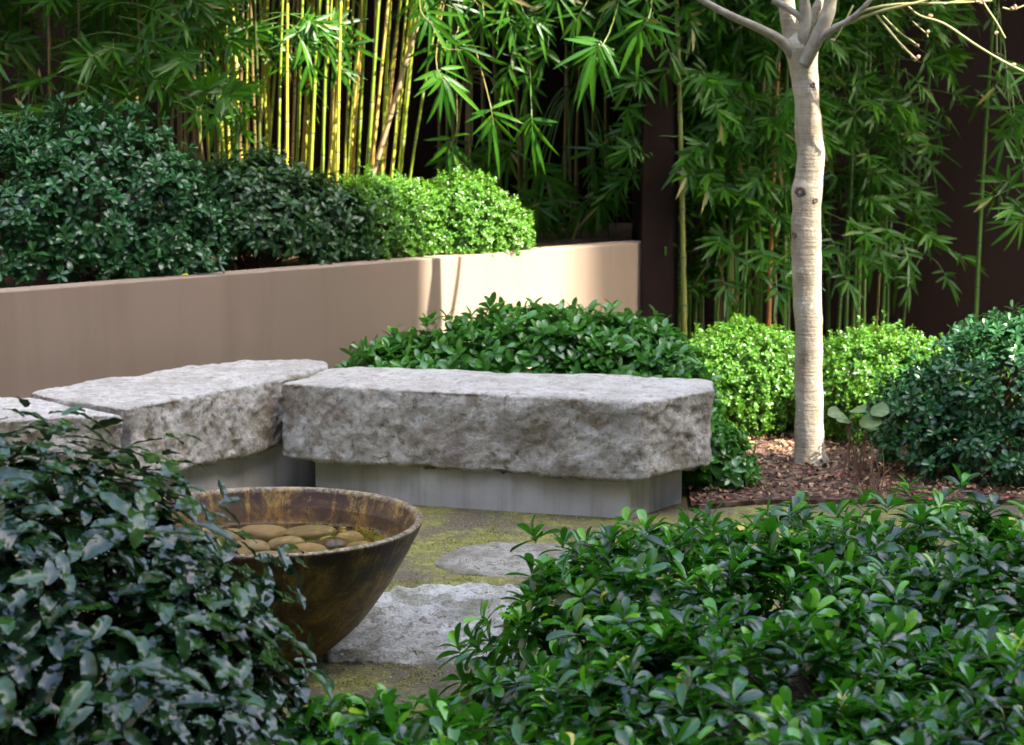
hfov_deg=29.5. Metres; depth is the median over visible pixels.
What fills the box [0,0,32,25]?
bamboo cane
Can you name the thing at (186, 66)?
bamboo cane
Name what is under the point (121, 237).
rounded shrub
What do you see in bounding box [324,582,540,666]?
paving stone
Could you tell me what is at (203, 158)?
bamboo cane
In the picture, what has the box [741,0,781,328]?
bamboo cane
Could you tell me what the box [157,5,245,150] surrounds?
bamboo cane
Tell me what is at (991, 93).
bamboo cane
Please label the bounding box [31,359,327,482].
stone block
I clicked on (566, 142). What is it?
bamboo cane
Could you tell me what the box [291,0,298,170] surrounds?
bamboo cane
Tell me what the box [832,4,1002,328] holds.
bamboo cane
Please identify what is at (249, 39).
bamboo cane
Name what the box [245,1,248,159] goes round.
bamboo cane
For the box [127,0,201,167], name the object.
bamboo cane
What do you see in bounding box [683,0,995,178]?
bamboo cane
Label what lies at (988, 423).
rounded shrub
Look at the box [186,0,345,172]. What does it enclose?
bamboo cane
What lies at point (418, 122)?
bamboo cane
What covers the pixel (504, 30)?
bamboo cane
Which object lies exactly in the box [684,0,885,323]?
bamboo cane
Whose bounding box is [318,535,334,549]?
pebble
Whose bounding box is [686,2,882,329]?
bamboo cane
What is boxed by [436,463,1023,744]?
hedge shrub
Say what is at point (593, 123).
bamboo cane
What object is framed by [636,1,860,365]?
bamboo cane
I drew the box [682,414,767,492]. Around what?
ground plant
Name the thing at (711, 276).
bamboo cane
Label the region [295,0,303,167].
bamboo cane
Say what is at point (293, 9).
bamboo cane
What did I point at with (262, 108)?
bamboo cane
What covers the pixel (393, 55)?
bamboo cane
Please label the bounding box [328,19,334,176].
bamboo cane
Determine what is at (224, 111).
bamboo cane
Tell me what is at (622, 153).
bamboo cane
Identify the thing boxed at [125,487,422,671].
water bowl
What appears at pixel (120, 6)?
bamboo cane
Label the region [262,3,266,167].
bamboo cane
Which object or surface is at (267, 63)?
bamboo cane
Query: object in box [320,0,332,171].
bamboo cane
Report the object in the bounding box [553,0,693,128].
bamboo cane
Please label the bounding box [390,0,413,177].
bamboo cane
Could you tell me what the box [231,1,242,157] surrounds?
bamboo cane
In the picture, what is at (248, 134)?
bamboo cane
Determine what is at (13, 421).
stone block
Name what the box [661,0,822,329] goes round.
bamboo cane
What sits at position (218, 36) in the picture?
bamboo cane
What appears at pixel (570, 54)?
bamboo cane
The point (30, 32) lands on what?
bamboo cane
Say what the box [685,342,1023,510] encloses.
garden bed
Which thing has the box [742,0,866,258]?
bamboo cane
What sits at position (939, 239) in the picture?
bamboo cane
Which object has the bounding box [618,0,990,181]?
bamboo cane
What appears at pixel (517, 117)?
bamboo cane
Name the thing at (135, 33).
bamboo cane
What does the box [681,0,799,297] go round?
bamboo cane
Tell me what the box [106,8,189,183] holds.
bamboo cane
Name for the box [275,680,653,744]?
hedge shrub
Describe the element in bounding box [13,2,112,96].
bamboo cane
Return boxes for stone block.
[0,397,122,484]
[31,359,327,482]
[281,367,714,481]
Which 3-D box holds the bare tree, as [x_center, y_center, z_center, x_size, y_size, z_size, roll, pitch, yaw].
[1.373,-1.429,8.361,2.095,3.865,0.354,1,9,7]
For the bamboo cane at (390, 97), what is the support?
on the soil at (622, 232)
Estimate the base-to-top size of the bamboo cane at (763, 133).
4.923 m
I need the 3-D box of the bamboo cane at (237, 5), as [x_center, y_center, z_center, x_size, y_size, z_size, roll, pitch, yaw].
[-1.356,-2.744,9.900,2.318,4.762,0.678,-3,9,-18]
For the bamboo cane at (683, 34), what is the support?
on the garden bed
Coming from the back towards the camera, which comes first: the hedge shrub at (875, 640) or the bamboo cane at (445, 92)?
the bamboo cane at (445, 92)
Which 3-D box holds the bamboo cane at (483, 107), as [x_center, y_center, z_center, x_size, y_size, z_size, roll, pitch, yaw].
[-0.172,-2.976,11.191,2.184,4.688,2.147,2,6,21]
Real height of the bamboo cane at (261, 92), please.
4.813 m
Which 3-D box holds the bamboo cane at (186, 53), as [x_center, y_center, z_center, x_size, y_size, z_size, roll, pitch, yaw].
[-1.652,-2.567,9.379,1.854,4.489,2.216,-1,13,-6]
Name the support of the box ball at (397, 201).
on the soil at (622, 232)
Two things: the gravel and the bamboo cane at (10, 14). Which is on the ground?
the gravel
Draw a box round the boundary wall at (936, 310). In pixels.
[0,0,1023,341]
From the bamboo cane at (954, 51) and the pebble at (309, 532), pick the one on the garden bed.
the bamboo cane at (954, 51)
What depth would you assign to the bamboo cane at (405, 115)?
10.43 m
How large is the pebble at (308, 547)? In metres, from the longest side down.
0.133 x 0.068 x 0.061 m
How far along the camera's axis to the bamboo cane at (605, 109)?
11.75 m
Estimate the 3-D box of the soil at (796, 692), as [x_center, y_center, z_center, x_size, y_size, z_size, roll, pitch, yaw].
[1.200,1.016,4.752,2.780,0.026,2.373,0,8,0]
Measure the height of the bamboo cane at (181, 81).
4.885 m
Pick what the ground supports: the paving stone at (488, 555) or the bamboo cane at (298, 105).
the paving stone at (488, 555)
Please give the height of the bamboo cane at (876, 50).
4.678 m
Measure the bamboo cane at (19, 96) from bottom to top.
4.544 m
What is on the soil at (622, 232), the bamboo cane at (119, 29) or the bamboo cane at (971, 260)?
the bamboo cane at (119, 29)
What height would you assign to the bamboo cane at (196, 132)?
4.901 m
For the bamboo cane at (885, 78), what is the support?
on the garden bed
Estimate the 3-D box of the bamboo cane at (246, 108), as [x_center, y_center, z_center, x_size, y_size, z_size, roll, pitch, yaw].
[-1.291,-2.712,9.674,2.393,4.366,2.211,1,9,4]
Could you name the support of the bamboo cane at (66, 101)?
on the soil at (622, 232)
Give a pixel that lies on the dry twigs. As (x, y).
(871, 477)
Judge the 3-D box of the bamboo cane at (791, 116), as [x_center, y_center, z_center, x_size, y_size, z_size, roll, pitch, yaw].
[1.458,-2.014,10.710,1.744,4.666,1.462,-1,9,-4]
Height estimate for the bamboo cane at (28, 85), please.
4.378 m
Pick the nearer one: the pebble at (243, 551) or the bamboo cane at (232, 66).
the pebble at (243, 551)
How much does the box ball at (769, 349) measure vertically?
0.603 m
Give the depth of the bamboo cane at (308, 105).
10.48 m
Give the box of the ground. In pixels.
[14,486,1023,736]
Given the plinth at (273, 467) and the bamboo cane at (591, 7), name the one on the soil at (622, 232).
the bamboo cane at (591, 7)
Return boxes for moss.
[307,524,657,686]
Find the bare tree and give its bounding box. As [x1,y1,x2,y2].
[697,0,1023,464]
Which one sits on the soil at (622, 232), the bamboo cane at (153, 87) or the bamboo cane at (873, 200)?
the bamboo cane at (153, 87)
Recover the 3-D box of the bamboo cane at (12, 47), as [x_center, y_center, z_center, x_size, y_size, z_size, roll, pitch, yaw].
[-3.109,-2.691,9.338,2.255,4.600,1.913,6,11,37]
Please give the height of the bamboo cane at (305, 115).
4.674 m
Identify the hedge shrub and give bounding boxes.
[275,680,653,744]
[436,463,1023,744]
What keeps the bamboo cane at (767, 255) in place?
on the garden bed
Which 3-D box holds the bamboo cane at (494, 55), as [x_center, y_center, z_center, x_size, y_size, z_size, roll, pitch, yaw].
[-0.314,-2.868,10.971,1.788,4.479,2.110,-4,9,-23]
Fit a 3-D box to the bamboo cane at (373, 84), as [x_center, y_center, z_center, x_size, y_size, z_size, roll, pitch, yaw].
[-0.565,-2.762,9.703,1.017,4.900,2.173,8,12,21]
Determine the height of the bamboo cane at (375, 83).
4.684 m
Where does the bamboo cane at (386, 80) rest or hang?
on the soil at (622, 232)
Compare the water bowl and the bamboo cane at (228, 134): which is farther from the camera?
the bamboo cane at (228, 134)
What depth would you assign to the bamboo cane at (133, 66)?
10.27 m
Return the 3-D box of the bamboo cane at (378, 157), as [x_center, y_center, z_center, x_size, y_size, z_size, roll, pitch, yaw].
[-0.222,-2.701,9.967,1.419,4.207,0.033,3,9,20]
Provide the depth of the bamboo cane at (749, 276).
11.08 m
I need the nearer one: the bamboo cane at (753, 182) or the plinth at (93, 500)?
the plinth at (93, 500)
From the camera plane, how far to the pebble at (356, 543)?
5.78 m
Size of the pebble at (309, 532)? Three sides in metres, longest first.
0.182 x 0.092 x 0.045 m
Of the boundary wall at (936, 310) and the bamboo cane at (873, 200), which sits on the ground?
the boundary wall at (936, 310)
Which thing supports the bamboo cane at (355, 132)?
on the soil at (622, 232)
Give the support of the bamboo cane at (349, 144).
on the soil at (622, 232)
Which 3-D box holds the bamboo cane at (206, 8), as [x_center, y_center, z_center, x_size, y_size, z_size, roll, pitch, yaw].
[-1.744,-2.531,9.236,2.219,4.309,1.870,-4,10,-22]
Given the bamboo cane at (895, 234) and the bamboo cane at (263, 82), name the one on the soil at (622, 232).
the bamboo cane at (263, 82)
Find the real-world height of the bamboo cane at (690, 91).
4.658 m
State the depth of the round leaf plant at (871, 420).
8.17 m
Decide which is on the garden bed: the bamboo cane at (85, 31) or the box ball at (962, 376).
the box ball at (962, 376)
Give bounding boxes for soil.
[0,223,631,287]
[88,741,128,744]
[462,651,1022,744]
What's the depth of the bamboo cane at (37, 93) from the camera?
10.04 m
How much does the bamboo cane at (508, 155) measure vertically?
1.800 m
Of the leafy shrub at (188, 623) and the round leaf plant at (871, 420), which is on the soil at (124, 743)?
the leafy shrub at (188, 623)
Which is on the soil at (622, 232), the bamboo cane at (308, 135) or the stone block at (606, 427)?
the bamboo cane at (308, 135)
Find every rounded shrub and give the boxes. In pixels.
[0,86,237,286]
[165,136,385,269]
[334,291,727,446]
[852,300,1023,489]
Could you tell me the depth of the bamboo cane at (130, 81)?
10.44 m
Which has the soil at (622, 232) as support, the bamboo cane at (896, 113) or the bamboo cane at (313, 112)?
the bamboo cane at (313, 112)
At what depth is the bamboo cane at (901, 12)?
10.88 m
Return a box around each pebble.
[212,528,247,540]
[236,539,270,552]
[237,548,252,553]
[240,524,285,542]
[256,551,277,553]
[268,536,304,550]
[283,525,337,540]
[286,543,327,552]
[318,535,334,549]
[335,530,363,547]
[346,541,367,546]
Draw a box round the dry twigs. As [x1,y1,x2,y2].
[846,440,895,501]
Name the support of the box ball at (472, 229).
on the soil at (622, 232)
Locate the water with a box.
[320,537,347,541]
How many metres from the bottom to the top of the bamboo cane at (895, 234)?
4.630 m
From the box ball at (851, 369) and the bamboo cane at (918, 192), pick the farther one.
the bamboo cane at (918, 192)
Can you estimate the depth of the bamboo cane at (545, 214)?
11.18 m
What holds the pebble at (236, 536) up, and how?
in the water bowl
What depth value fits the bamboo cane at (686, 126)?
10.73 m
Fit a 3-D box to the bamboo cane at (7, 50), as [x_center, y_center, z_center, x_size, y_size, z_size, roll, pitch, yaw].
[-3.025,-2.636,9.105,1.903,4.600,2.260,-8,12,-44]
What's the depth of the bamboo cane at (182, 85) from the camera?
9.45 m
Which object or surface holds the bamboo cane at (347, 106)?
on the soil at (622, 232)
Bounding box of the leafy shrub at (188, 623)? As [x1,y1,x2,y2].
[0,396,332,744]
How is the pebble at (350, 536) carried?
in the water bowl
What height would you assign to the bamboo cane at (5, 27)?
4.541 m
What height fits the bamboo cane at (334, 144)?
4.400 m
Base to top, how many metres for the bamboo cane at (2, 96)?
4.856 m
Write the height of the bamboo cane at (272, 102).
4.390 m
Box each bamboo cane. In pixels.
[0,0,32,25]
[0,0,59,252]
[0,2,190,177]
[0,5,147,173]
[0,16,58,90]
[0,28,26,79]
[0,29,44,81]
[2,0,190,221]
[3,0,46,42]
[3,4,82,221]
[4,3,32,143]
[13,0,23,183]
[13,0,231,205]
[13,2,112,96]
[20,6,118,187]
[33,3,100,102]
[45,0,200,211]
[56,0,227,124]
[58,0,180,202]
[61,0,183,145]
[64,0,284,210]
[64,9,117,163]
[73,0,250,167]
[74,9,155,218]
[75,0,279,130]
[88,11,162,204]
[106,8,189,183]
[120,0,257,151]
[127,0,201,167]
[127,0,259,152]
[131,0,198,170]
[145,14,219,169]
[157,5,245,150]
[177,0,263,150]
[184,36,260,150]
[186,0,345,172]
[189,19,254,173]
[191,65,204,160]
[202,35,210,161]
[208,0,387,160]
[212,17,224,159]
[215,0,373,161]
[215,17,220,165]
[220,1,302,158]
[222,28,224,142]
[225,0,229,167]
[229,0,235,149]
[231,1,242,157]
[236,3,238,143]
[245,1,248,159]
[247,12,249,156]
[257,0,268,149]
[259,0,268,167]
[261,0,265,140]
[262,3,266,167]
[264,0,274,169]
[265,1,280,203]
[266,4,269,139]
[277,0,283,162]
[284,0,294,159]
[285,0,288,164]
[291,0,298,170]
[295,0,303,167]
[301,0,313,161]
[304,0,314,165]
[307,0,309,168]
[308,0,321,169]
[309,0,320,174]
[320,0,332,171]
[321,0,328,172]
[326,0,349,182]
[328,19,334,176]
[331,0,345,183]
[334,0,337,177]
[335,0,341,184]
[343,0,354,180]
[345,0,360,181]
[348,0,363,181]
[352,3,363,178]
[356,0,366,183]
[365,1,380,179]
[366,0,380,190]
[370,0,376,165]
[370,0,389,176]
[374,4,424,177]
[377,0,401,176]
[380,0,391,174]
[384,0,399,171]
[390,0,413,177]
[391,0,407,178]
[391,0,486,218]
[395,0,521,180]
[397,3,414,174]
[398,0,442,183]
[399,0,417,174]
[409,3,439,178]
[418,0,560,153]
[424,3,532,190]
[445,0,541,164]
[460,0,616,206]
[478,0,573,225]
[482,0,576,204]
[490,0,603,193]
[508,12,636,243]
[512,0,628,229]
[512,2,556,207]
[525,0,753,337]
[531,0,915,333]
[532,0,605,211]
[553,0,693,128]
[564,0,780,332]
[565,0,951,363]
[567,0,798,281]
[591,0,595,226]
[593,0,745,336]
[603,0,687,231]
[603,0,859,337]
[613,1,781,333]
[615,0,789,342]
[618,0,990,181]
[625,37,785,330]
[626,0,750,329]
[627,0,854,373]
[636,0,777,339]
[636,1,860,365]
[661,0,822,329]
[668,0,841,371]
[675,0,799,361]
[679,0,844,330]
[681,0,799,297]
[682,0,845,357]
[683,0,859,332]
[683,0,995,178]
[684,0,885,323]
[684,7,852,322]
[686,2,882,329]
[687,0,902,330]
[705,0,923,297]
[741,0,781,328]
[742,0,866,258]
[754,0,978,336]
[774,0,910,341]
[830,0,960,333]
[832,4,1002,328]
[833,0,927,335]
[833,1,955,336]
[834,0,978,338]
[844,0,975,332]
[851,0,961,362]
[855,4,977,332]
[951,68,1023,142]
[964,0,1023,224]
[973,0,1023,321]
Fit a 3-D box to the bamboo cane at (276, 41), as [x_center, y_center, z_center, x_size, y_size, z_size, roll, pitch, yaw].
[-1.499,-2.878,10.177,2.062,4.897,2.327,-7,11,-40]
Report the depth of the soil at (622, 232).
11.17 m
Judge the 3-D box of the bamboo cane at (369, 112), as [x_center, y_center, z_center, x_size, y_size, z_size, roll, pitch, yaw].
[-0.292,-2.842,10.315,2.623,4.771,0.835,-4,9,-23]
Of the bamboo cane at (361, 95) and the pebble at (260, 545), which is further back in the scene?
the bamboo cane at (361, 95)
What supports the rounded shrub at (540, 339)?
on the garden bed
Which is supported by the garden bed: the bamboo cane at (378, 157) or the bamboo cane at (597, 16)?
the bamboo cane at (597, 16)
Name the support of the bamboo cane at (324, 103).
on the soil at (622, 232)
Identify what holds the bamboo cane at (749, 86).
on the garden bed
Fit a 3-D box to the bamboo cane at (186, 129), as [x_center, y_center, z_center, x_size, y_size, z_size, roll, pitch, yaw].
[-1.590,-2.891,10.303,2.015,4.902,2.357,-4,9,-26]
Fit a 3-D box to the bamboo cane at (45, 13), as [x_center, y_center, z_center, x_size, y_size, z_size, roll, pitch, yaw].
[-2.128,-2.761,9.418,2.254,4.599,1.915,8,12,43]
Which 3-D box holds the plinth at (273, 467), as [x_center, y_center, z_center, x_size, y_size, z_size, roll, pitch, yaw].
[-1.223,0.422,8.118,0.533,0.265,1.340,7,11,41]
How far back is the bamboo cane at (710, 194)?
10.41 m
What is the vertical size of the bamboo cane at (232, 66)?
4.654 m
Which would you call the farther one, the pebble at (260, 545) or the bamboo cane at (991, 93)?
the bamboo cane at (991, 93)
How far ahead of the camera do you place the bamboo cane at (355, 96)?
10.49 m
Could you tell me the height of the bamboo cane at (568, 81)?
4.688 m
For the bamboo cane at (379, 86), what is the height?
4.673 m
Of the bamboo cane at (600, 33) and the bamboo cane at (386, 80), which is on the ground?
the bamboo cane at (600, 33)
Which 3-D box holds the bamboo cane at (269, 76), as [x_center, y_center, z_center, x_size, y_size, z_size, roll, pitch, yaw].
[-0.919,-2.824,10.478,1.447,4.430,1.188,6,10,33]
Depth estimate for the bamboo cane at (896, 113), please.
10.87 m
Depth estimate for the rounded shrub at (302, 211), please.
9.19 m
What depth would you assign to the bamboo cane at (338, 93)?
10.10 m
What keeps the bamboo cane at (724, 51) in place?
on the garden bed
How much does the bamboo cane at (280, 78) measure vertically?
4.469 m
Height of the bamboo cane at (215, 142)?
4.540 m
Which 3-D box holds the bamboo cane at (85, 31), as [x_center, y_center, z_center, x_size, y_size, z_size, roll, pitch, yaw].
[-2.547,-2.857,9.745,1.946,4.594,2.251,-5,10,-28]
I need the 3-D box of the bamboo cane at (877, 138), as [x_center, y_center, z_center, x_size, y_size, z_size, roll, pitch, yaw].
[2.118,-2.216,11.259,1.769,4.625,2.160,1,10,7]
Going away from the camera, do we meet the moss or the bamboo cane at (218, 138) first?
the moss
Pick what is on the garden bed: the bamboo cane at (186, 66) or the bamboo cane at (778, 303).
the bamboo cane at (778, 303)
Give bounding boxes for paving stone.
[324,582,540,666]
[434,542,582,576]
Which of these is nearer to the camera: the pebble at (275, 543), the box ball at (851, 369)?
the pebble at (275, 543)
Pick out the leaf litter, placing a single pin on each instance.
(812, 467)
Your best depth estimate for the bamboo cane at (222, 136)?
10.22 m
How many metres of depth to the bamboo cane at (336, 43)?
10.32 m
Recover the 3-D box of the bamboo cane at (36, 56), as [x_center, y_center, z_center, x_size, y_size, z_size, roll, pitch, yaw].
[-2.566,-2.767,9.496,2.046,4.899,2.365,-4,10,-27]
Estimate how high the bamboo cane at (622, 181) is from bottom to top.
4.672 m
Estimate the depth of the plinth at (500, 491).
7.80 m
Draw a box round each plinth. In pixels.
[36,499,98,525]
[119,444,315,502]
[315,463,681,518]
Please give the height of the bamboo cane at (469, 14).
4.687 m
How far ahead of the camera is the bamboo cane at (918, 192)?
11.15 m
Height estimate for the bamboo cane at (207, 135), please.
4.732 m
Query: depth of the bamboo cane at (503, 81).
9.97 m
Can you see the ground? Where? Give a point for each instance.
(456, 520)
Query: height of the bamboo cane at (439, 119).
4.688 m
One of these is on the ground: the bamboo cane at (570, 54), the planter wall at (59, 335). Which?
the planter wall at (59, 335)
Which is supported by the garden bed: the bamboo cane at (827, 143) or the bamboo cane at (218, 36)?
the bamboo cane at (827, 143)
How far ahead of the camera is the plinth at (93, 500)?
7.35 m
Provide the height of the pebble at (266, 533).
0.053 m
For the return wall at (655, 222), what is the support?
on the ground
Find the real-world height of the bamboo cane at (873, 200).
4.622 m
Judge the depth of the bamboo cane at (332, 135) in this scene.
10.36 m
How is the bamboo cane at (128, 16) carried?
on the soil at (622, 232)
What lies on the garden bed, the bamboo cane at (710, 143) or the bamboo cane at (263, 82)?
the bamboo cane at (710, 143)
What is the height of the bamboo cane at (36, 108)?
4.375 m
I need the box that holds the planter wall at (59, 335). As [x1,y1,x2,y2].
[0,240,640,398]
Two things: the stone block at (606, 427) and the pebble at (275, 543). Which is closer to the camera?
the pebble at (275, 543)
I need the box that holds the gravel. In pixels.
[300,509,719,687]
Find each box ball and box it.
[293,161,453,264]
[415,159,540,255]
[680,313,795,439]
[822,309,969,446]
[952,318,1023,436]
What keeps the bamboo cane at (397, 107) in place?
on the soil at (622, 232)
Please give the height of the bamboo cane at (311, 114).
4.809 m
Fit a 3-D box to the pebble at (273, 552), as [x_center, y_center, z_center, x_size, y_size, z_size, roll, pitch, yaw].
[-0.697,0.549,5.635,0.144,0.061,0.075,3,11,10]
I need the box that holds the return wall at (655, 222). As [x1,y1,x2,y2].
[632,0,680,332]
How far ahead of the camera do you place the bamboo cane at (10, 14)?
9.88 m
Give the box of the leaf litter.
[8,253,1023,670]
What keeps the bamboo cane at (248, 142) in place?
on the soil at (622, 232)
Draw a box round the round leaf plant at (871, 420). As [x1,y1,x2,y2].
[828,402,889,483]
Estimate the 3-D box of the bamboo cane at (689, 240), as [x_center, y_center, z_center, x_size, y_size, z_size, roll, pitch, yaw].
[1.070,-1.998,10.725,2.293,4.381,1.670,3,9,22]
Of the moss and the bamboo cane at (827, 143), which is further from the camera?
the bamboo cane at (827, 143)
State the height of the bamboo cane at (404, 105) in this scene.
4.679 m
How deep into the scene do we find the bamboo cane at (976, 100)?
11.17 m
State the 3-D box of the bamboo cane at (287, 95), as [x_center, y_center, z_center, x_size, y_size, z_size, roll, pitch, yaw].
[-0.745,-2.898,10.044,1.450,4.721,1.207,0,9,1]
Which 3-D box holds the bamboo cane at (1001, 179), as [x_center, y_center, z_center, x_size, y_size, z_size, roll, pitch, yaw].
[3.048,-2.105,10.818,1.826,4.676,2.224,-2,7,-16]

